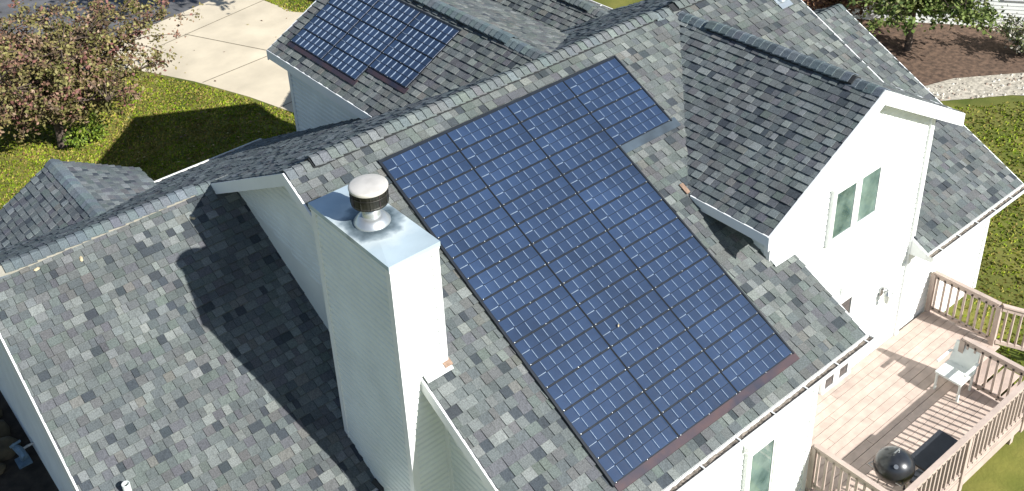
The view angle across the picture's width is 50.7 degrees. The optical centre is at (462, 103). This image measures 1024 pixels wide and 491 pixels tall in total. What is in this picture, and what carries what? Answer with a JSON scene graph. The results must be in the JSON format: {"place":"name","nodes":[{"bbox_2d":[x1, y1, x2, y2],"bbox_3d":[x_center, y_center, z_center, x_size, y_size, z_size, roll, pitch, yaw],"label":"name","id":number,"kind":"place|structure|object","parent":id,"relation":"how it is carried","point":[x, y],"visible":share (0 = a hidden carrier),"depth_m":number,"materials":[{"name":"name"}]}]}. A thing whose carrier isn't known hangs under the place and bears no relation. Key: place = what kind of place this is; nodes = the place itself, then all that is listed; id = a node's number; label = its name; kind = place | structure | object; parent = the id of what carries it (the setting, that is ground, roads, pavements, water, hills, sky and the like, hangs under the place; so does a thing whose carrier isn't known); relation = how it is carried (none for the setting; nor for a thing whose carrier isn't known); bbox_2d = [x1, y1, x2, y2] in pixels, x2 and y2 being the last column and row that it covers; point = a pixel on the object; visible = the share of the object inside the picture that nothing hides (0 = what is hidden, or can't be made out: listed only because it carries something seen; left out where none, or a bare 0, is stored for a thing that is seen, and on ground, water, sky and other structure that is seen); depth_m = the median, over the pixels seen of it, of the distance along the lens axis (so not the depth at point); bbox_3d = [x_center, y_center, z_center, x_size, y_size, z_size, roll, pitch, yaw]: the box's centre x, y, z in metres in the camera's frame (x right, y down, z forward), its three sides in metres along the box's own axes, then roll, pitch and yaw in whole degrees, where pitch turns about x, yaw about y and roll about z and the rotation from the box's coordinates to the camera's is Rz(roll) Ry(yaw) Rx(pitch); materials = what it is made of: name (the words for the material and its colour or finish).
{"place":"outdoors","nodes":[
{"label":"outdoors","id":0,"kind":"place"},
{"bbox_2d":[0,391,58,490],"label":"planting bed","id":1,"kind":"object","parent":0,"point":[35,475],"depth_m":19.35,"materials":[{"name":"soil"}]},
{"bbox_2d":[0,463,5,474],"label":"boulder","id":2,"kind":"object","parent":1,"relation":"on","point":[2,467],"visible":1,"depth_m":19.33,"materials":[{"name":"grey stone"}]},
{"bbox_2d":[0,420,10,437],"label":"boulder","id":3,"kind":"object","parent":1,"relation":"on","point":[4,429],"visible":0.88,"depth_m":20.06,"materials":[{"name":"grey stone"}]},
{"bbox_2d":[0,436,20,462],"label":"boulder","id":4,"kind":"object","parent":1,"relation":"on","point":[7,452],"visible":0.84,"depth_m":19.63,"materials":[{"name":"grey stone"}]},
{"bbox_2d":[0,0,210,47],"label":"street","id":5,"kind":"structure","parent":0,"point":[175,7],"depth_m":37.94,"materials":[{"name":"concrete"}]},
{"bbox_2d":[83,0,302,112],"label":"driveway","id":6,"kind":"structure","parent":0,"point":[264,79],"depth_m":34.60,"materials":[{"name":"concrete"}]},
{"bbox_2d":[0,18,289,195],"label":"fallen leaves","id":7,"kind":"object","parent":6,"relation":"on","point":[155,113],"visible":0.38,"depth_m":29.98,"materials":[{"name":"brown plant"}]},
{"bbox_2d":[138,0,291,107],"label":"driveway joint","id":8,"kind":"object","parent":6,"relation":"on","point":[226,42],"visible":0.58,"depth_m":34.83,"materials":[{"name":"grey concrete"}]},
{"bbox_2d":[0,0,1023,490],"bbox_3d":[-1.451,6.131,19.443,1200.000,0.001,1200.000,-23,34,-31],"label":"lawn","id":9,"kind":"structure","parent":0,"point":[1000,468],"depth_m":28.32,"materials":[{"name":"green plant"}]},
{"bbox_2d":[62,111,108,148],"bbox_3d":[-10.326,0.733,29.453,1.448,1.019,1.258,-23,34,-31],"label":"green shrub","id":10,"kind":"object","parent":9,"relation":"on","point":[86,134],"visible":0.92,"depth_m":29.32,"materials":[{"name":"green plant"}]},
{"bbox_2d":[0,0,203,152],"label":"crabapple tree","id":11,"kind":"object","parent":9,"relation":"on","point":[45,74],"visible":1,"depth_m":27.82,"materials":[{"name":"pink plant"}]},
{"bbox_2d":[0,0,1023,490],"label":"house","id":12,"kind":"structure","parent":9,"relation":"on","point":[302,308],"depth_m":16.34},
{"bbox_2d":[9,440,33,468],"bbox_3d":[-7.923,6.316,19.523,0.395,0.362,0.446,-23,34,-31],"label":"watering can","id":13,"kind":"object","parent":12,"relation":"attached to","point":[23,460],"visible":1,"depth_m":19.45,"materials":[{"name":"blue metal"}]},
{"bbox_2d":[290,29,333,59],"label":"solar panel","id":14,"kind":"object","parent":12,"relation":"on","point":[314,45],"visible":1,"depth_m":21.10,"materials":[{"name":"blue glass"}]},
{"bbox_2d":[303,16,346,46],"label":"solar panel","id":15,"kind":"object","parent":12,"relation":"on","point":[327,32],"visible":1,"depth_m":21.18,"materials":[{"name":"blue glass"}]},
{"bbox_2d":[315,4,359,32],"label":"solar panel","id":16,"kind":"object","parent":12,"relation":"on","point":[338,18],"visible":1,"depth_m":21.27,"materials":[{"name":"blue glass"}]},
{"bbox_2d":[322,47,368,79],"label":"solar panel","id":17,"kind":"object","parent":12,"relation":"on","point":[345,63],"visible":1,"depth_m":20.26,"materials":[{"name":"blue glass"}]},
{"bbox_2d":[328,0,372,19],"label":"solar panel","id":18,"kind":"object","parent":12,"relation":"on","point":[358,9],"visible":1,"depth_m":21.27,"materials":[{"name":"blue glass"}]},
{"bbox_2d":[335,34,381,65],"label":"solar panel","id":19,"kind":"object","parent":12,"relation":"on","point":[359,50],"visible":1,"depth_m":20.34,"materials":[{"name":"blue glass"}]},
{"bbox_2d":[359,0,378,6],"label":"solar panel","id":20,"kind":"object","parent":12,"relation":"on","point":[371,3],"visible":1,"depth_m":21.11,"materials":[{"name":"blue glass"}]},
{"bbox_2d":[347,21,394,52],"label":"solar panel","id":21,"kind":"object","parent":12,"relation":"on","point":[372,37],"visible":1,"depth_m":20.43,"materials":[{"name":"blue glass"}]},
{"bbox_2d":[360,8,407,38],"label":"solar panel","id":22,"kind":"object","parent":12,"relation":"on","point":[384,23],"visible":1,"depth_m":20.50,"materials":[{"name":"blue glass"}]},
{"bbox_2d":[369,53,421,87],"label":"solar panel","id":23,"kind":"object","parent":12,"relation":"on","point":[395,70],"visible":1,"depth_m":19.51,"materials":[{"name":"blue glass"}]},
{"bbox_2d":[373,0,421,24],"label":"solar panel","id":24,"kind":"object","parent":12,"relation":"on","point":[403,12],"visible":1,"depth_m":20.56,"materials":[{"name":"blue glass"}]},
{"bbox_2d":[382,39,432,73],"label":"solar panel","id":25,"kind":"object","parent":12,"relation":"on","point":[408,56],"visible":1,"depth_m":19.59,"materials":[{"name":"blue glass"}]},
{"bbox_2d":[381,133,459,180],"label":"solar panel","id":26,"kind":"object","parent":12,"relation":"on","point":[417,157],"visible":1,"depth_m":15.80,"materials":[{"name":"blue glass"}]},
{"bbox_2d":[396,26,446,59],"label":"solar panel","id":27,"kind":"object","parent":12,"relation":"on","point":[421,42],"visible":1,"depth_m":19.67,"materials":[{"name":"blue glass"}]},
{"bbox_2d":[396,151,472,199],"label":"solar panel","id":28,"kind":"object","parent":12,"relation":"on","point":[431,176],"visible":1,"depth_m":15.66,"materials":[{"name":"blue glass"}]},
{"bbox_2d":[408,11,461,44],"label":"solar panel","id":29,"kind":"object","parent":12,"relation":"on","point":[439,30],"visible":1,"depth_m":19.74,"materials":[{"name":"blue glass"}]},
{"bbox_2d":[409,169,487,218],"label":"solar panel","id":30,"kind":"object","parent":12,"relation":"on","point":[447,194],"visible":1,"depth_m":15.52,"materials":[{"name":"blue glass"}]},
{"bbox_2d":[423,188,501,238],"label":"solar panel","id":31,"kind":"object","parent":12,"relation":"on","point":[451,218],"visible":1,"depth_m":15.38,"materials":[{"name":"blue glass"}]},
{"bbox_2d":[438,207,516,258],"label":"solar panel","id":32,"kind":"object","parent":12,"relation":"on","point":[475,233],"visible":1,"depth_m":15.24,"materials":[{"name":"blue glass"}]},
{"bbox_2d":[446,106,519,150],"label":"solar panel","id":33,"kind":"object","parent":12,"relation":"on","point":[475,131],"visible":1,"depth_m":16.41,"materials":[{"name":"blue glass"}]},
{"bbox_2d":[452,226,531,279],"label":"solar panel","id":34,"kind":"object","parent":12,"relation":"on","point":[482,257],"visible":1,"depth_m":15.10,"materials":[{"name":"blue glass"}]},
{"bbox_2d":[460,123,533,168],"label":"solar panel","id":35,"kind":"object","parent":12,"relation":"on","point":[487,150],"visible":1,"depth_m":16.27,"materials":[{"name":"blue glass"}]},
{"bbox_2d":[467,245,546,300],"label":"solar panel","id":36,"kind":"object","parent":12,"relation":"on","point":[502,275],"visible":1,"depth_m":14.96,"materials":[{"name":"blue glass"}]},
{"bbox_2d":[474,141,547,186],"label":"solar panel","id":37,"kind":"object","parent":12,"relation":"on","point":[509,164],"visible":1,"depth_m":16.13,"materials":[{"name":"blue glass"}]},
{"bbox_2d":[482,265,561,321],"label":"solar panel","id":38,"kind":"object","parent":12,"relation":"on","point":[519,294],"visible":1,"depth_m":14.82,"materials":[{"name":"blue glass"}]},
{"bbox_2d":[488,158,561,205],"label":"solar panel","id":39,"kind":"object","parent":12,"relation":"on","point":[521,183],"visible":1,"depth_m":15.99,"materials":[{"name":"blue glass"}]},
{"bbox_2d":[498,285,577,343],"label":"solar panel","id":40,"kind":"object","parent":12,"relation":"on","point":[530,318],"visible":1,"depth_m":14.68,"materials":[{"name":"blue glass"}]},
{"bbox_2d":[502,176,576,224],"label":"solar panel","id":41,"kind":"object","parent":12,"relation":"on","point":[531,204],"visible":1,"depth_m":15.86,"materials":[{"name":"blue glass"}]},
{"bbox_2d":[507,81,575,122],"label":"solar panel","id":42,"kind":"object","parent":12,"relation":"on","point":[540,102],"visible":1,"depth_m":17.03,"materials":[{"name":"blue glass"}]},
{"bbox_2d":[514,306,593,365],"bbox_3d":[1.230,3.118,14.569,1.182,0.040,0.400,-23,63,-31],"label":"solar panel","id":43,"kind":"object","parent":12,"relation":"on","point":[550,337],"visible":1,"depth_m":14.54,"materials":[{"name":"blue glass"}]},
{"bbox_2d":[517,194,591,243],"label":"solar panel","id":44,"kind":"object","parent":12,"relation":"on","point":[552,220],"visible":1,"depth_m":15.72,"materials":[{"name":"blue glass"}]},
{"bbox_2d":[520,98,589,139],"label":"solar panel","id":45,"kind":"object","parent":12,"relation":"on","point":[553,119],"visible":1,"depth_m":16.89,"materials":[{"name":"blue glass"}]},
{"bbox_2d":[534,114,603,157],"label":"solar panel","id":46,"kind":"object","parent":12,"relation":"on","point":[550,144],"visible":1,"depth_m":16.75,"materials":[{"name":"blue glass"}]},
{"bbox_2d":[529,327,609,388],"bbox_3d":[1.435,3.380,14.430,1.182,0.039,0.400,-23,63,-31],"label":"solar panel","id":47,"kind":"object","parent":12,"relation":"on","point":[560,363],"visible":1,"depth_m":14.41,"materials":[{"name":"blue glass"}]},
{"bbox_2d":[532,212,606,263],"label":"solar panel","id":48,"kind":"object","parent":12,"relation":"on","point":[567,239],"visible":1,"depth_m":15.58,"materials":[{"name":"blue glass"}]},
{"bbox_2d":[548,131,617,174],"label":"solar panel","id":49,"kind":"object","parent":12,"relation":"on","point":[575,156],"visible":1,"depth_m":16.61,"materials":[{"name":"blue glass"}]},
{"bbox_2d":[547,231,621,284],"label":"solar panel","id":50,"kind":"object","parent":12,"relation":"on","point":[579,260],"visible":1,"depth_m":15.44,"materials":[{"name":"blue glass"}]},
{"bbox_2d":[546,348,626,411],"bbox_3d":[1.640,3.642,14.291,1.182,0.040,0.400,-23,63,-31],"label":"solar panel","id":51,"kind":"object","parent":12,"relation":"on","point":[583,381],"visible":1,"depth_m":14.27,"materials":[{"name":"blue glass"}]},
{"bbox_2d":[563,57,627,96],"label":"solar panel","id":52,"kind":"object","parent":12,"relation":"on","point":[592,78],"visible":1,"depth_m":17.65,"materials":[{"name":"blue glass"}]},
{"bbox_2d":[562,148,632,193],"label":"solar panel","id":53,"kind":"object","parent":12,"relation":"on","point":[596,171],"visible":1,"depth_m":16.47,"materials":[{"name":"blue glass"}]},
{"bbox_2d":[562,250,637,304],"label":"solar panel","id":54,"kind":"object","parent":12,"relation":"on","point":[598,278],"visible":1,"depth_m":15.30,"materials":[{"name":"blue glass"}]},
{"bbox_2d":[563,370,643,435],"bbox_3d":[1.845,3.903,14.152,1.182,0.040,0.400,-23,63,-31],"label":"solar panel","id":55,"kind":"object","parent":12,"relation":"on","point":[595,407],"visible":1,"depth_m":14.13,"materials":[{"name":"blue glass"}]},
{"bbox_2d":[576,73,641,112],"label":"solar panel","id":56,"kind":"object","parent":12,"relation":"on","point":[604,95],"visible":1,"depth_m":17.51,"materials":[{"name":"blue glass"}]},
{"bbox_2d":[577,165,647,211],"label":"solar panel","id":57,"kind":"object","parent":12,"relation":"on","point":[600,194],"visible":1,"depth_m":16.33,"materials":[{"name":"blue glass"}]},
{"bbox_2d":[578,270,653,325],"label":"solar panel","id":58,"kind":"object","parent":12,"relation":"on","point":[603,305],"visible":1,"depth_m":15.16,"materials":[{"name":"blue glass"}]},
{"bbox_2d":[580,392,660,459],"bbox_3d":[2.050,4.165,14.013,1.182,0.039,0.400,-23,63,-31],"label":"solar panel","id":59,"kind":"object","parent":12,"relation":"on","point":[618,426],"visible":1,"depth_m":13.99,"materials":[{"name":"blue glass"}]},
{"bbox_2d":[590,89,655,129],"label":"solar panel","id":60,"kind":"object","parent":12,"relation":"on","point":[620,110],"visible":1,"depth_m":17.37,"materials":[{"name":"blue glass"}]},
{"bbox_2d":[592,182,662,230],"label":"solar panel","id":61,"kind":"object","parent":12,"relation":"on","point":[623,208],"visible":1,"depth_m":16.20,"materials":[{"name":"blue glass"}]},
{"bbox_2d":[594,290,669,347],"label":"solar panel","id":62,"kind":"object","parent":12,"relation":"on","point":[639,313],"visible":1,"depth_m":15.02,"materials":[{"name":"blue glass"}]},
{"bbox_2d":[604,105,670,145],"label":"solar panel","id":63,"kind":"object","parent":12,"relation":"on","point":[636,126],"visible":1,"depth_m":17.23,"materials":[{"name":"blue glass"}]},
{"bbox_2d":[597,415,678,483],"bbox_3d":[2.255,4.426,13.874,1.182,0.040,0.400,-23,63,-31],"label":"solar panel","id":64,"kind":"object","parent":12,"relation":"on","point":[631,453],"visible":1,"depth_m":13.85,"materials":[{"name":"blue glass"}]},
{"bbox_2d":[607,200,677,249],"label":"solar panel","id":65,"kind":"object","parent":12,"relation":"on","point":[641,225],"visible":1,"depth_m":16.05,"materials":[{"name":"blue glass"}]},
{"bbox_2d":[611,310,686,368],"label":"solar panel","id":66,"kind":"object","parent":12,"relation":"on","point":[640,344],"visible":1,"depth_m":14.88,"materials":[{"name":"blue glass"}]},
{"bbox_2d":[623,218,692,268],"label":"solar panel","id":67,"kind":"object","parent":12,"relation":"on","point":[647,249],"visible":1,"depth_m":15.92,"materials":[{"name":"blue glass"}]},
{"bbox_2d":[627,330,703,390],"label":"solar panel","id":68,"kind":"object","parent":12,"relation":"on","point":[662,362],"visible":1,"depth_m":14.74,"materials":[{"name":"blue glass"}]},
{"bbox_2d":[638,237,708,288],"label":"solar panel","id":69,"kind":"object","parent":12,"relation":"on","point":[671,263],"visible":1,"depth_m":15.78,"materials":[{"name":"blue glass"}]},
{"bbox_2d":[644,351,720,413],"bbox_3d":[2.984,3.761,14.631,1.182,0.039,0.400,-23,63,-31],"label":"solar panel","id":70,"kind":"object","parent":12,"relation":"on","point":[670,390],"visible":1,"depth_m":14.61,"materials":[{"name":"blue glass"}]},
{"bbox_2d":[654,255,724,308],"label":"solar panel","id":71,"kind":"object","parent":12,"relation":"on","point":[674,291],"visible":1,"depth_m":15.64,"materials":[{"name":"blue glass"}]},
{"bbox_2d":[661,372,737,436],"bbox_3d":[3.189,4.022,14.492,1.182,0.040,0.400,-23,63,-31],"label":"solar panel","id":72,"kind":"object","parent":12,"relation":"on","point":[697,406],"visible":1,"depth_m":14.47,"materials":[{"name":"blue glass"}]},
{"bbox_2d":[670,274,740,328],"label":"solar panel","id":73,"kind":"object","parent":12,"relation":"on","point":[701,304],"visible":1,"depth_m":15.50,"materials":[{"name":"blue glass"}]},
{"bbox_2d":[687,293,757,349],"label":"solar panel","id":74,"kind":"object","parent":12,"relation":"on","point":[721,322],"visible":1,"depth_m":15.36,"materials":[{"name":"blue glass"}]},
{"bbox_2d":[704,314,774,370],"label":"solar panel","id":75,"kind":"object","parent":12,"relation":"on","point":[736,344],"visible":1,"depth_m":15.22,"materials":[{"name":"blue glass"}]},
{"bbox_2d":[721,334,792,392],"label":"solar panel","id":76,"kind":"object","parent":12,"relation":"on","point":[755,364],"visible":1,"depth_m":15.08,"materials":[{"name":"blue glass"}]},
{"bbox_2d":[879,286,892,303],"bbox_3d":[7.545,3.416,19.178,0.170,0.300,0.225,-23,34,-31],"label":"wall lamp","id":77,"kind":"object","parent":12,"relation":"attached to","point":[887,293],"visible":1,"depth_m":19.14,"materials":[{"name":"metal"}]},
{"bbox_2d":[805,270,1023,490],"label":"deck","id":78,"kind":"structure","parent":9,"relation":"on","point":[869,406],"depth_m":18.64,"materials":[{"name":"beige wood"}]},
{"bbox_2d":[868,445,914,487],"bbox_3d":[6.691,5.807,16.748,0.616,1.110,0.648,-23,34,-31],"label":"kettle grill","id":79,"kind":"object","parent":78,"relation":"on","point":[893,465],"visible":0.99,"depth_m":16.46,"materials":[{"name":"black metal"}]},
{"bbox_2d":[903,429,957,489],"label":"side table","id":80,"kind":"object","parent":78,"relation":"on","point":[932,449],"visible":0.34,"depth_m":17.01,"materials":[{"name":"black metal"}]},
{"bbox_2d":[933,339,980,401],"bbox_3d":[8.647,4.679,18.849,0.570,0.820,0.540,-23,34,-31],"label":"plastic chair","id":81,"kind":"object","parent":78,"relation":"on","point":[958,368],"visible":1,"depth_m":18.83,"materials":[{"name":"white plastic"}]},
{"bbox_2d":[811,0,1023,27],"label":"neighbour house","id":82,"kind":"structure","parent":9,"relation":"on","point":[1013,7],"depth_m":32.32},
{"bbox_2d":[870,1,909,18],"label":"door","id":83,"kind":"structure","parent":82,"relation":"in","point":[873,15],"depth_m":33.32,"materials":[{"name":"glass"}]},
{"bbox_2d":[856,19,1023,85],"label":"mulch bed","id":84,"kind":"object","parent":9,"relation":"on","point":[937,54],"visible":0.33,"depth_m":31.29,"materials":[{"name":"brown soil"}]},
{"bbox_2d":[802,0,901,21],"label":"rusty bush","id":85,"kind":"object","parent":84,"relation":"on","point":[818,4],"visible":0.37,"depth_m":31.81,"materials":[{"name":"green plant"}]},
{"bbox_2d":[840,0,1008,50],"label":"green tree","id":86,"kind":"object","parent":84,"relation":"on","point":[965,12],"visible":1,"depth_m":29.32,"materials":[{"name":"green plant"}]},
{"bbox_2d":[988,12,1023,54],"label":"flowering bush","id":87,"kind":"object","parent":84,"relation":"on","point":[1015,37],"visible":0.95,"depth_m":30.74,"materials":[{"name":"white plant"}]},
{"bbox_2d":[925,73,1023,100],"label":"gravel bed","id":88,"kind":"object","parent":9,"relation":"on","point":[977,85],"visible":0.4,"depth_m":29.42,"materials":[{"name":"beige gravel"}]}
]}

